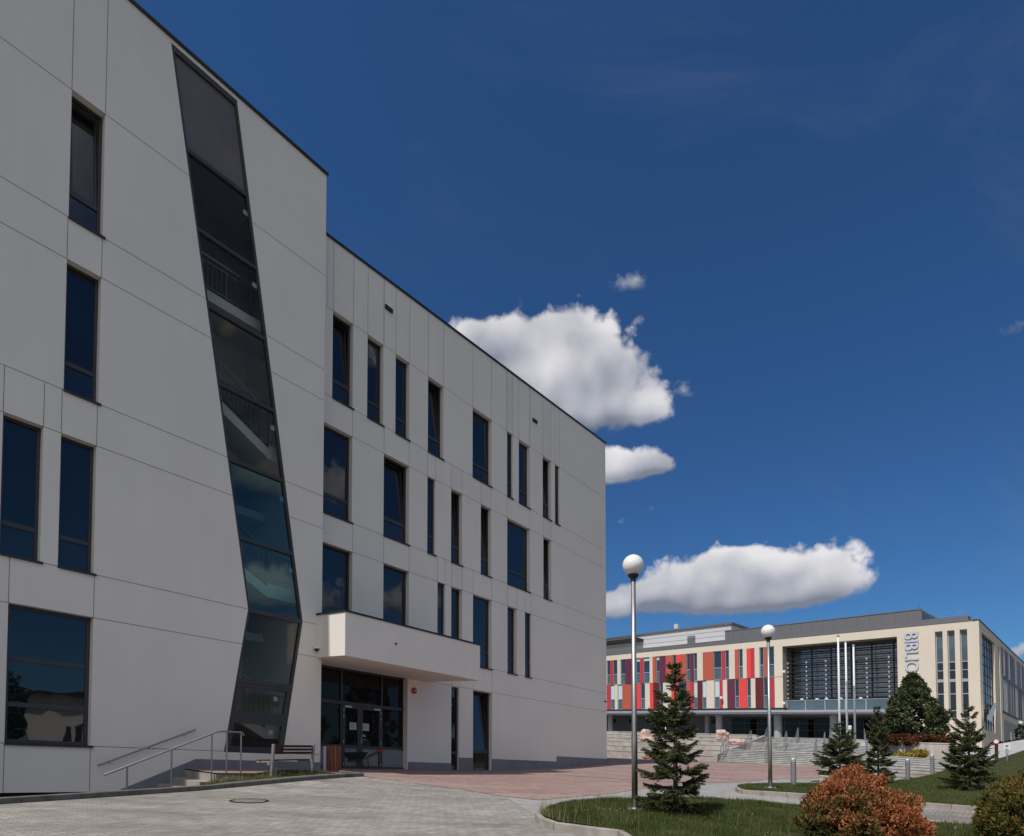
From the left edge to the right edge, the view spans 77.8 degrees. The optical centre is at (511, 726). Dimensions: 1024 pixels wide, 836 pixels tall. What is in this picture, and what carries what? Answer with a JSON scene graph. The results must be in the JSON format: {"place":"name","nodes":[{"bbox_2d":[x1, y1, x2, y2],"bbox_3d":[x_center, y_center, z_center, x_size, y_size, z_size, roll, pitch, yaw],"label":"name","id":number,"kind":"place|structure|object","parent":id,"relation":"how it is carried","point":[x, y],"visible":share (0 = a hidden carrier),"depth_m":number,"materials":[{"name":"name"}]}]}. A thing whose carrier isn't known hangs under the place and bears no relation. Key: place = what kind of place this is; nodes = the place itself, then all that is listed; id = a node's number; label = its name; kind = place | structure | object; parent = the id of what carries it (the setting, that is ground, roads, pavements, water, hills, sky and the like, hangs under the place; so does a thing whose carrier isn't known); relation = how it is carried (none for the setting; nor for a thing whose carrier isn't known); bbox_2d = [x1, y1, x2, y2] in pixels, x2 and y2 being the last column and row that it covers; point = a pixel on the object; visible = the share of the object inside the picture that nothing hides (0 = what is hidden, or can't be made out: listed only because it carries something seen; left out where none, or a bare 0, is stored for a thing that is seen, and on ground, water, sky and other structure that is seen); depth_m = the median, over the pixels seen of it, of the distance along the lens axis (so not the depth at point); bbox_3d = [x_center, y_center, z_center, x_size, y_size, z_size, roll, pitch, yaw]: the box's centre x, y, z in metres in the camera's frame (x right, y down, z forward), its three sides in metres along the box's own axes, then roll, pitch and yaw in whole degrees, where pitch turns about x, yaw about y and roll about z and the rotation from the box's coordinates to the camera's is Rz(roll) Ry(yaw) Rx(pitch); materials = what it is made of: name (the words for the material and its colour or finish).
{"place":"outdoors","nodes":[
{"label":"outdoors","id":0,"kind":"place"},
{"bbox_2d":[203,772,316,784],"bbox_3d":[-6.710,1.426,15.706,2.720,0.466,6.171,-1,-2,26],"label":"planting strip","id":1,"kind":"object","parent":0,"point":[226,777],"visible":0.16,"depth_m":14.93,"materials":[{"name":"plant"}]},
{"bbox_2d":[160,769,339,787],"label":"grass","id":2,"kind":"structure","parent":1,"relation":"on","point":[303,772],"depth_m":15.56,"materials":[{"name":"green plant"}]},
{"bbox_2d":[256,744,314,776],"bbox_3d":[-5.909,0.930,16.643,0.560,0.927,1.644,-1,-2,20],"label":"park bench","id":3,"kind":"object","parent":1,"relation":"on","point":[270,762],"visible":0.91,"depth_m":16.47,"materials":[{"name":"metal"}]},
{"bbox_2d":[0,769,974,835],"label":"paved yard","id":4,"kind":"structure","parent":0,"point":[360,806],"depth_m":10.24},
{"bbox_2d":[229,798,268,802],"bbox_3d":[-4.824,1.365,11.652,0.679,0.017,0.679,2,-1,0],"label":"drain cover","id":5,"kind":"object","parent":4,"relation":"on","point":[249,800],"visible":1,"depth_m":11.62,"materials":[{"name":"metal"}]},
{"bbox_2d":[0,0,606,796],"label":"academic building","id":6,"kind":"structure","parent":4,"relation":"on","point":[280,464],"depth_m":17.69,"materials":[{"name":"white concrete"}]},
{"bbox_2d":[0,415,42,563],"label":"window","id":7,"kind":"structure","parent":6,"relation":"in","point":[21,441],"depth_m":13.56,"materials":[{"name":"blue glass"}]},
{"bbox_2d":[4,604,93,747],"bbox_3d":[-10.061,-1.053,13.845,0.295,3.033,1.613,-2,-3,38],"label":"window","id":8,"kind":"structure","parent":6,"relation":"in","point":[48,652],"depth_m":13.86,"materials":[{"name":"blue glass"}]},
{"bbox_2d":[57,436,96,575],"bbox_3d":[-9.804,-4.958,14.311,0.295,3.050,0.744,-2,-3,38],"label":"window","id":9,"kind":"structure","parent":6,"relation":"in","point":[76,460],"depth_m":14.36,"materials":[{"name":"blue glass"}]},
{"bbox_2d":[63,264,101,405],"bbox_3d":[-9.792,-8.919,14.469,0.295,3.060,0.738,-2,-3,38],"label":"window","id":10,"kind":"structure","parent":6,"relation":"in","point":[81,315],"depth_m":14.53,"materials":[{"name":"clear glass"}]},
{"bbox_2d":[68,96,105,239],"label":"window","id":11,"kind":"structure","parent":6,"relation":"in","point":[84,189],"depth_m":14.73,"materials":[{"name":"clear glass"}]},
{"bbox_2d":[322,544,348,611],"bbox_3d":[-6.045,-4.489,21.071,0.085,3.055,1.492,-2,-3,38],"label":"window","id":12,"kind":"structure","parent":6,"relation":"in","point":[335,562],"depth_m":21.23,"materials":[{"name":"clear glass"}]},
{"bbox_2d":[323,425,353,523],"bbox_3d":[-5.963,-8.442,21.148,0.295,3.089,1.496,-2,-3,38],"label":"window","id":13,"kind":"structure","parent":6,"relation":"in","point":[336,445],"depth_m":21.35,"materials":[{"name":"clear glass"}]},
{"bbox_2d":[332,315,354,409],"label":"window","id":14,"kind":"structure","parent":6,"relation":"in","point":[340,368],"depth_m":21.70,"materials":[{"name":"clear glass"}]},
{"bbox_2d":[342,705,359,768],"bbox_3d":[-5.476,0.355,21.612,0.140,2.187,0.726,-2,-3,38],"label":"door","id":15,"kind":"structure","parent":6,"relation":"in","point":[350,714],"depth_m":21.62,"materials":[{"name":"black glass"}]},
{"bbox_2d":[360,706,380,768],"bbox_3d":[-4.951,0.410,22.260,0.163,2.195,0.928,-2,-3,38],"label":"door","id":16,"kind":"structure","parent":6,"relation":"in","point":[370,718],"depth_m":22.29,"materials":[{"name":"black glass"}]},
{"bbox_2d":[367,339,384,426],"bbox_3d":[-4.917,-12.267,22.619,0.295,3.041,0.768,-2,-3,38],"label":"window","id":17,"kind":"structure","parent":6,"relation":"in","point":[373,361],"depth_m":22.72,"materials":[{"name":"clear glass"}]},
{"bbox_2d":[383,565,405,624],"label":"window","id":18,"kind":"structure","parent":6,"relation":"in","point":[394,580],"depth_m":23.27,"materials":[{"name":"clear glass"}]},
{"bbox_2d":[383,456,409,545],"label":"window","id":19,"kind":"structure","parent":6,"relation":"in","point":[394,518],"depth_m":23.47,"materials":[{"name":"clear glass"}]},
{"bbox_2d":[395,358,410,441],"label":"window","id":20,"kind":"structure","parent":6,"relation":"in","point":[400,401],"depth_m":23.73,"materials":[{"name":"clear glass"}]},
{"bbox_2d":[427,478,436,556],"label":"window","id":21,"kind":"structure","parent":6,"relation":"in","point":[430,483],"depth_m":24.71,"materials":[{"name":"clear glass"}]},
{"bbox_2d":[428,380,444,460],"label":"window","id":22,"kind":"structure","parent":6,"relation":"in","point":[433,425],"depth_m":25.18,"materials":[{"name":"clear glass"}]},
{"bbox_2d":[437,583,443,633],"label":"window","id":23,"kind":"structure","parent":6,"relation":"in","point":[440,595],"depth_m":25.03,"materials":[{"name":"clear glass"}]},
{"bbox_2d":[451,687,457,769],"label":"window","id":24,"kind":"structure","parent":6,"relation":"in","point":[454,691],"depth_m":25.51,"materials":[{"name":"black glass"}]},
{"bbox_2d":[451,588,458,637],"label":"window","id":25,"kind":"structure","parent":6,"relation":"in","point":[454,593],"depth_m":25.82,"materials":[{"name":"blue glass"}]},
{"bbox_2d":[451,491,463,566],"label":"window","id":26,"kind":"structure","parent":6,"relation":"in","point":[454,532],"depth_m":26.00,"materials":[{"name":"black glass"}]},
{"bbox_2d":[473,691,488,769],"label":"window","id":27,"kind":"structure","parent":6,"relation":"in","point":[480,738],"depth_m":27.01,"materials":[{"name":"blue glass"}]},
{"bbox_2d":[473,411,492,487],"bbox_3d":[-1.337,-11.882,27.167,0.295,3.060,1.281,-2,-3,38],"label":"window","id":28,"kind":"structure","parent":6,"relation":"in","point":[480,424],"depth_m":27.31,"materials":[{"name":"blue glass"}]},
{"bbox_2d":[473,596,492,669],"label":"window","id":29,"kind":"structure","parent":6,"relation":"in","point":[480,606],"depth_m":27.10,"materials":[{"name":"blue glass"}]},
{"bbox_2d":[481,506,492,577],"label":"window","id":30,"kind":"structure","parent":6,"relation":"in","point":[484,543],"depth_m":27.45,"materials":[{"name":"black glass"}]},
{"bbox_2d":[507,433,513,499],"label":"window","id":31,"kind":"structure","parent":6,"relation":"in","point":[508,435],"depth_m":28.71,"materials":[{"name":"blue glass"}]},
{"bbox_2d":[507,607,517,675],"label":"window","id":32,"kind":"structure","parent":6,"relation":"in","point":[510,612],"depth_m":28.65,"materials":[{"name":"blue glass"}]},
{"bbox_2d":[507,520,530,592],"bbox_3d":[0.241,-7.775,29.033,0.295,3.098,1.741,-2,-3,38],"label":"window","id":33,"kind":"structure","parent":6,"relation":"in","point":[516,535],"depth_m":29.16,"materials":[{"name":"blue glass"}]},
{"bbox_2d":[519,442,530,509],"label":"window","id":34,"kind":"structure","parent":6,"relation":"in","point":[522,449],"depth_m":29.66,"materials":[{"name":"blue glass"}]},
{"bbox_2d":[525,613,532,678],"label":"window","id":35,"kind":"structure","parent":6,"relation":"in","point":[527,616],"depth_m":29.52,"materials":[{"name":"blue glass"}]},
{"bbox_2d":[543,459,551,521],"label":"window","id":36,"kind":"structure","parent":6,"relation":"in","point":[545,485],"depth_m":31.18,"materials":[{"name":"black glass"}]},
{"bbox_2d":[543,538,552,601],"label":"window","id":37,"kind":"structure","parent":6,"relation":"in","point":[545,561],"depth_m":31.03,"materials":[{"name":"black glass"}]},
{"bbox_2d":[555,466,560,525],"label":"window","id":38,"kind":"structure","parent":6,"relation":"in","point":[556,468],"depth_m":31.69,"materials":[{"name":"black glass"}]},
{"bbox_2d":[535,797,968,835],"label":"kerb","id":39,"kind":"structure","parent":4,"relation":"on","point":[545,822],"depth_m":9.48,"materials":[{"name":"concrete"}]},
{"bbox_2d":[735,787,976,810],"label":"kerb","id":40,"kind":"structure","parent":4,"relation":"on","point":[799,795],"depth_m":16.91,"materials":[{"name":"concrete"}]},
{"bbox_2d":[819,753,949,782],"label":"ramp steps","id":41,"kind":"structure","parent":4,"relation":"on","point":[917,764],"depth_m":36.72,"materials":[{"name":"concrete"}]},
{"bbox_2d":[192,757,936,799],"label":"red paving","id":42,"kind":"structure","parent":0,"point":[539,784],"depth_m":21.88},
{"bbox_2d":[323,746,340,773],"bbox_3d":[-5.417,1.027,19.242,0.466,0.879,0.471,0,-2,7],"label":"litter bin","id":43,"kind":"object","parent":42,"relation":"on","point":[331,758],"visible":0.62,"depth_m":19.05,"materials":[{"name":"brown wood"}]},
{"bbox_2d":[344,749,384,768],"bbox_3d":[-5.271,1.105,21.783,1.730,0.669,0.639,1,-2,-24],"label":"wheelbarrow","id":44,"kind":"object","parent":42,"relation":"on","point":[351,756],"visible":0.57,"depth_m":21.55,"materials":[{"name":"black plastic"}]},
{"bbox_2d":[134,0,1023,661],"label":"sky","id":45,"kind":"structure","parent":0,"point":[769,254],"materials":[{"name":"blue"}]},
{"bbox_2d":[508,777,912,814],"bbox_3d":[10.894,2.096,21.659,29.069,0.482,11.290,1,-3,-35],"label":"paving band","id":46,"kind":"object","parent":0,"point":[708,789],"visible":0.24,"depth_m":16.67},
{"bbox_2d":[541,794,979,835],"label":"lawn","id":47,"kind":"structure","parent":0,"point":[678,831],"depth_m":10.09,"materials":[{"name":"plant"}]},
{"bbox_2d":[166,765,963,835],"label":"dry stalks","id":48,"kind":"object","parent":47,"relation":"on","point":[542,807],"visible":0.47,"depth_m":11.17,"materials":[{"name":"plant"}]},
{"bbox_2d":[622,554,643,809],"bbox_3d":[2.309,-0.846,12.017,0.402,4.858,0.402,0,-2,0],"label":"street lamp","id":49,"kind":"object","parent":47,"relation":"on","point":[633,565],"visible":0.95,"depth_m":11.97,"materials":[{"name":"white opal glass"},{"name":"galvanised steel"},{"name":"black plastic"}]},
{"bbox_2d":[631,658,711,818],"bbox_3d":[2.998,0.261,11.701,1.482,3.229,1.561,1,-2,-23],"label":"spruce","id":50,"kind":"object","parent":47,"relation":"on","point":[674,717],"visible":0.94,"depth_m":11.55,"materials":[{"name":"green plant"}]},
{"bbox_2d":[790,763,937,835],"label":"thuja bush","id":51,"kind":"object","parent":47,"relation":"on","point":[847,801],"visible":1,"depth_m":8.82,"materials":[{"name":"orange plant"}]},
{"bbox_2d":[969,768,1023,835],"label":"thuja bush","id":52,"kind":"object","parent":47,"relation":"on","point":[999,810],"visible":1,"depth_m":9.22,"materials":[{"name":"green plant"}]},
{"bbox_2d":[737,750,1023,805],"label":"grass bank","id":53,"kind":"structure","parent":0,"point":[1003,773],"depth_m":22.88,"materials":[{"name":"plant"}]},
{"bbox_2d":[761,625,776,788],"bbox_3d":[7.414,-0.577,18.302,0.393,4.742,0.393,0,-2,0],"label":"street lamp","id":54,"kind":"object","parent":53,"relation":"on","point":[767,632],"visible":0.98,"depth_m":18.25,"materials":[{"name":"metal"}]},
{"bbox_2d":[790,758,795,784],"bbox_3d":[9.319,1.521,21.026,0.184,0.945,0.181,0,-2,0],"label":"bollard","id":55,"kind":"object","parent":53,"relation":"on","point":[793,769],"visible":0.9,"depth_m":20.96,"materials":[{"name":"metal"}]},
{"bbox_2d":[809,721,866,781],"bbox_3d":[14.617,1.179,28.283,2.524,3.039,2.788,-1,-2,27],"label":"spruce","id":56,"kind":"object","parent":53,"relation":"on","point":[846,742],"visible":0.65,"depth_m":28.12,"materials":[{"name":"green plant"}]},
{"bbox_2d":[860,706,897,783],"bbox_3d":[13.303,0.716,23.119,1.306,3.297,1.240,1,-3,-36],"label":"spruce","id":57,"kind":"object","parent":53,"relation":"on","point":[879,732],"visible":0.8,"depth_m":22.98,"materials":[{"name":"green plant"}]},
{"bbox_2d":[905,759,909,779],"bbox_3d":[16.170,1.774,25.942,0.184,0.902,0.181,0,-2,0],"label":"bollard","id":58,"kind":"object","parent":53,"relation":"on","point":[907,768],"visible":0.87,"depth_m":25.88,"materials":[{"name":"metal"}]},
{"bbox_2d":[930,754,934,774],"bbox_3d":[19.011,1.745,28.716,0.184,0.962,0.181,0,-2,0],"label":"bollard","id":59,"kind":"object","parent":53,"relation":"on","point":[932,767],"visible":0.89,"depth_m":28.65,"materials":[{"name":"metal"}]},
{"bbox_2d":[935,703,1001,790],"bbox_3d":[13.842,0.662,19.270,1.747,2.948,1.582,0,-2,-9],"label":"spruce","id":60,"kind":"object","parent":53,"relation":"on","point":[968,740],"visible":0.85,"depth_m":19.12,"materials":[{"name":"green plant"}]},
{"bbox_2d":[1003,743,1010,760],"bbox_3d":[24.735,1.341,31.732,0.300,0.998,0.086,-1,-2,23],"label":"sign","id":61,"kind":"object","parent":53,"relation":"on","point":[1006,746],"visible":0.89,"depth_m":31.71,"materials":[{"name":"metal"}]},
{"bbox_2d":[950,740,1023,766],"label":"path","id":62,"kind":"structure","parent":0,"point":[1017,746],"depth_m":45.84,"materials":[{"name":"concrete"}]},
{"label":"planting bed","id":63,"kind":"structure","parent":0,"visible":0},
{"bbox_2d":[891,748,929,757],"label":"yellow shrub","id":64,"kind":"object","parent":63,"relation":"on","point":[921,753],"visible":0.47,"depth_m":46.78,"materials":[{"name":"yellow plant"}]},
{"bbox_2d":[874,671,955,740],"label":"broad tree","id":65,"kind":"object","parent":63,"relation":"on","point":[912,698],"visible":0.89,"depth_m":53.55,"materials":[{"name":"green plant"}]},
{"bbox_2d":[878,732,955,745],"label":"ground cover","id":66,"kind":"object","parent":63,"relation":"on","point":[908,739],"visible":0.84,"depth_m":51.93,"materials":[{"name":"plant"}]},
{"bbox_2d":[1014,724,1023,740],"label":"columnar thuja","id":67,"kind":"object","parent":63,"relation":"on","point":[1016,731],"visible":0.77,"depth_m":63.98,"materials":[{"name":"green plant"}]},
{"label":"planting bed","id":68,"kind":"structure","parent":0,"visible":0},
{"bbox_2d":[836,635,840,740],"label":"flagpole","id":69,"kind":"object","parent":68,"relation":"on","point":[839,709],"visible":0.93,"depth_m":52.10,"materials":[{"name":"white metal"}]},
{"bbox_2d":[844,640,847,731],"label":"flagpole","id":70,"kind":"object","parent":68,"relation":"on","point":[846,690],"visible":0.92,"depth_m":54.11,"materials":[{"name":"white metal"}]},
{"bbox_2d":[852,644,855,740],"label":"flagpole","id":71,"kind":"object","parent":68,"relation":"on","point":[854,700],"visible":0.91,"depth_m":56.10,"materials":[{"name":"white metal"}]},
{"bbox_2d":[838,740,951,758],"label":"retaining wall","id":72,"kind":"structure","parent":68,"relation":"on","point":[935,749],"depth_m":51.27,"materials":[{"name":"concrete"}]},
{"bbox_3d":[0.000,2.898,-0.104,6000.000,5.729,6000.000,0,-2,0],"label":"ground","id":73,"kind":"structure","parent":0,"visible":0},
{"bbox_2d":[0,770,363,803],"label":"kerb","id":74,"kind":"structure","parent":73,"relation":"on","point":[66,796],"depth_m":12.43,"materials":[{"name":"grey concrete"}]},
{"bbox_2d":[607,731,759,761],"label":"stairs","id":75,"kind":"structure","parent":73,"relation":"on","point":[619,744],"depth_m":59.26,"materials":[{"name":"concrete"}]},
{"bbox_2d":[639,729,657,741],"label":"boulder","id":76,"kind":"object","parent":75,"relation":"on","point":[644,734],"visible":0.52,"depth_m":61.62,"materials":[{"name":"stone"}]},
{"bbox_2d":[716,729,729,740],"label":"boulder","id":77,"kind":"object","parent":75,"relation":"on","point":[721,734],"visible":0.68,"depth_m":60.16,"materials":[{"name":"stone"}]},
{"bbox_2d":[729,738,745,745],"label":"boulder","id":78,"kind":"object","parent":75,"relation":"on","point":[736,741],"visible":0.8,"depth_m":54.52,"materials":[{"name":"stone"}]},
{"bbox_2d":[713,727,873,765],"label":"plaza staircase","id":79,"kind":"structure","parent":73,"relation":"on","point":[785,750],"depth_m":47.40,"materials":[{"name":"concrete"}]},
{"bbox_2d":[606,603,1023,753],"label":"library building","id":80,"kind":"structure","parent":73,"relation":"on","point":[956,663],"depth_m":81.89,"materials":[{"name":"beige stone"}]},
{"bbox_2d":[607,661,609,684],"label":"window","id":81,"kind":"structure","parent":80,"relation":"in","point":[608,662],"depth_m":105.39,"materials":[{"name":"glass"}]},
{"bbox_2d":[611,685,614,708],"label":"window","id":82,"kind":"structure","parent":80,"relation":"in","point":[612,686],"depth_m":104.48,"materials":[{"name":"glass"}]},
{"bbox_2d":[613,660,616,684],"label":"window","id":83,"kind":"structure","parent":80,"relation":"in","point":[614,661],"depth_m":104.29,"materials":[{"name":"glass"}]},
{"bbox_2d":[618,685,621,708],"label":"window","id":84,"kind":"structure","parent":80,"relation":"in","point":[619,686],"depth_m":103.35,"materials":[{"name":"glass"}]},
{"bbox_2d":[621,659,624,683],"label":"window","id":85,"kind":"structure","parent":80,"relation":"in","point":[622,661],"depth_m":103.00,"materials":[{"name":"glass"}]},
{"bbox_2d":[636,658,640,683],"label":"window","id":86,"kind":"structure","parent":80,"relation":"in","point":[637,659],"depth_m":100.64,"materials":[{"name":"glass"}]},
{"bbox_2d":[641,684,644,708],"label":"window","id":87,"kind":"structure","parent":80,"relation":"in","point":[642,685],"depth_m":99.81,"materials":[{"name":"glass"}]},
{"bbox_2d":[644,657,649,682],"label":"window","id":88,"kind":"structure","parent":80,"relation":"in","point":[646,660],"depth_m":99.32,"materials":[{"name":"glass"}]},
{"bbox_2d":[656,656,659,682],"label":"window","id":89,"kind":"structure","parent":80,"relation":"in","point":[657,658],"depth_m":97.76,"materials":[{"name":"glass"}]},
{"bbox_2d":[687,654,689,680],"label":"window","id":90,"kind":"structure","parent":80,"relation":"in","point":[688,655],"depth_m":93.58,"materials":[{"name":"glass"}]},
{"bbox_2d":[694,653,696,680],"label":"window","id":91,"kind":"structure","parent":80,"relation":"in","point":[695,654],"depth_m":92.67,"materials":[{"name":"glass"}]},
{"bbox_2d":[694,681,697,708],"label":"window","id":92,"kind":"structure","parent":80,"relation":"in","point":[695,682],"depth_m":92.53,"materials":[{"name":"glass"}]},
{"bbox_2d":[702,681,706,707],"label":"window","id":93,"kind":"structure","parent":80,"relation":"in","point":[703,682],"depth_m":91.41,"materials":[{"name":"glass"}]},
{"bbox_2d":[714,680,719,707],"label":"window","id":94,"kind":"structure","parent":80,"relation":"in","point":[717,682],"depth_m":89.82,"materials":[{"name":"glass"}]},
{"bbox_2d":[714,651,721,679],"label":"window","id":95,"kind":"structure","parent":80,"relation":"in","point":[717,654],"depth_m":89.88,"materials":[{"name":"glass"}]},
{"bbox_2d":[725,650,728,678],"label":"window","id":96,"kind":"structure","parent":80,"relation":"in","point":[726,652],"depth_m":88.77,"materials":[{"name":"glass"}]},
{"bbox_2d":[735,679,738,707],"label":"window","id":97,"kind":"structure","parent":80,"relation":"in","point":[736,680],"depth_m":87.51,"materials":[{"name":"glass"}]},
{"bbox_2d":[739,649,742,678],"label":"window","id":98,"kind":"structure","parent":80,"relation":"in","point":[740,650],"depth_m":87.14,"materials":[{"name":"glass"}]},
{"bbox_2d":[747,679,750,707],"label":"window","id":99,"kind":"structure","parent":80,"relation":"in","point":[748,680],"depth_m":86.14,"materials":[{"name":"glass"}]},
{"bbox_2d":[760,647,763,677],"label":"window","id":100,"kind":"structure","parent":80,"relation":"in","point":[761,649],"depth_m":84.83,"materials":[{"name":"glass"}]},
{"bbox_2d":[763,678,766,707],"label":"window","id":101,"kind":"structure","parent":80,"relation":"in","point":[765,679],"depth_m":84.35,"materials":[{"name":"glass"}]},
{"bbox_2d":[770,646,773,676],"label":"window","id":102,"kind":"structure","parent":80,"relation":"in","point":[771,648],"depth_m":83.76,"materials":[{"name":"glass"}]},
{"bbox_2d":[936,632,943,707],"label":"window","id":103,"kind":"structure","parent":80,"relation":"in","point":[939,637],"depth_m":69.34,"materials":[{"name":"glass"}]},
{"bbox_2d":[948,631,956,718],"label":"window","id":104,"kind":"structure","parent":80,"relation":"in","point":[951,635],"depth_m":68.46,"materials":[{"name":"glass"}]},
{"bbox_2d":[961,630,968,718],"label":"window","id":105,"kind":"structure","parent":80,"relation":"in","point":[964,650],"depth_m":67.60,"materials":[{"name":"glass"}]},
{"bbox_2d":[982,635,994,732],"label":"window","id":106,"kind":"structure","parent":80,"relation":"in","point":[987,660],"depth_m":70.51,"materials":[{"name":"blue glass"}]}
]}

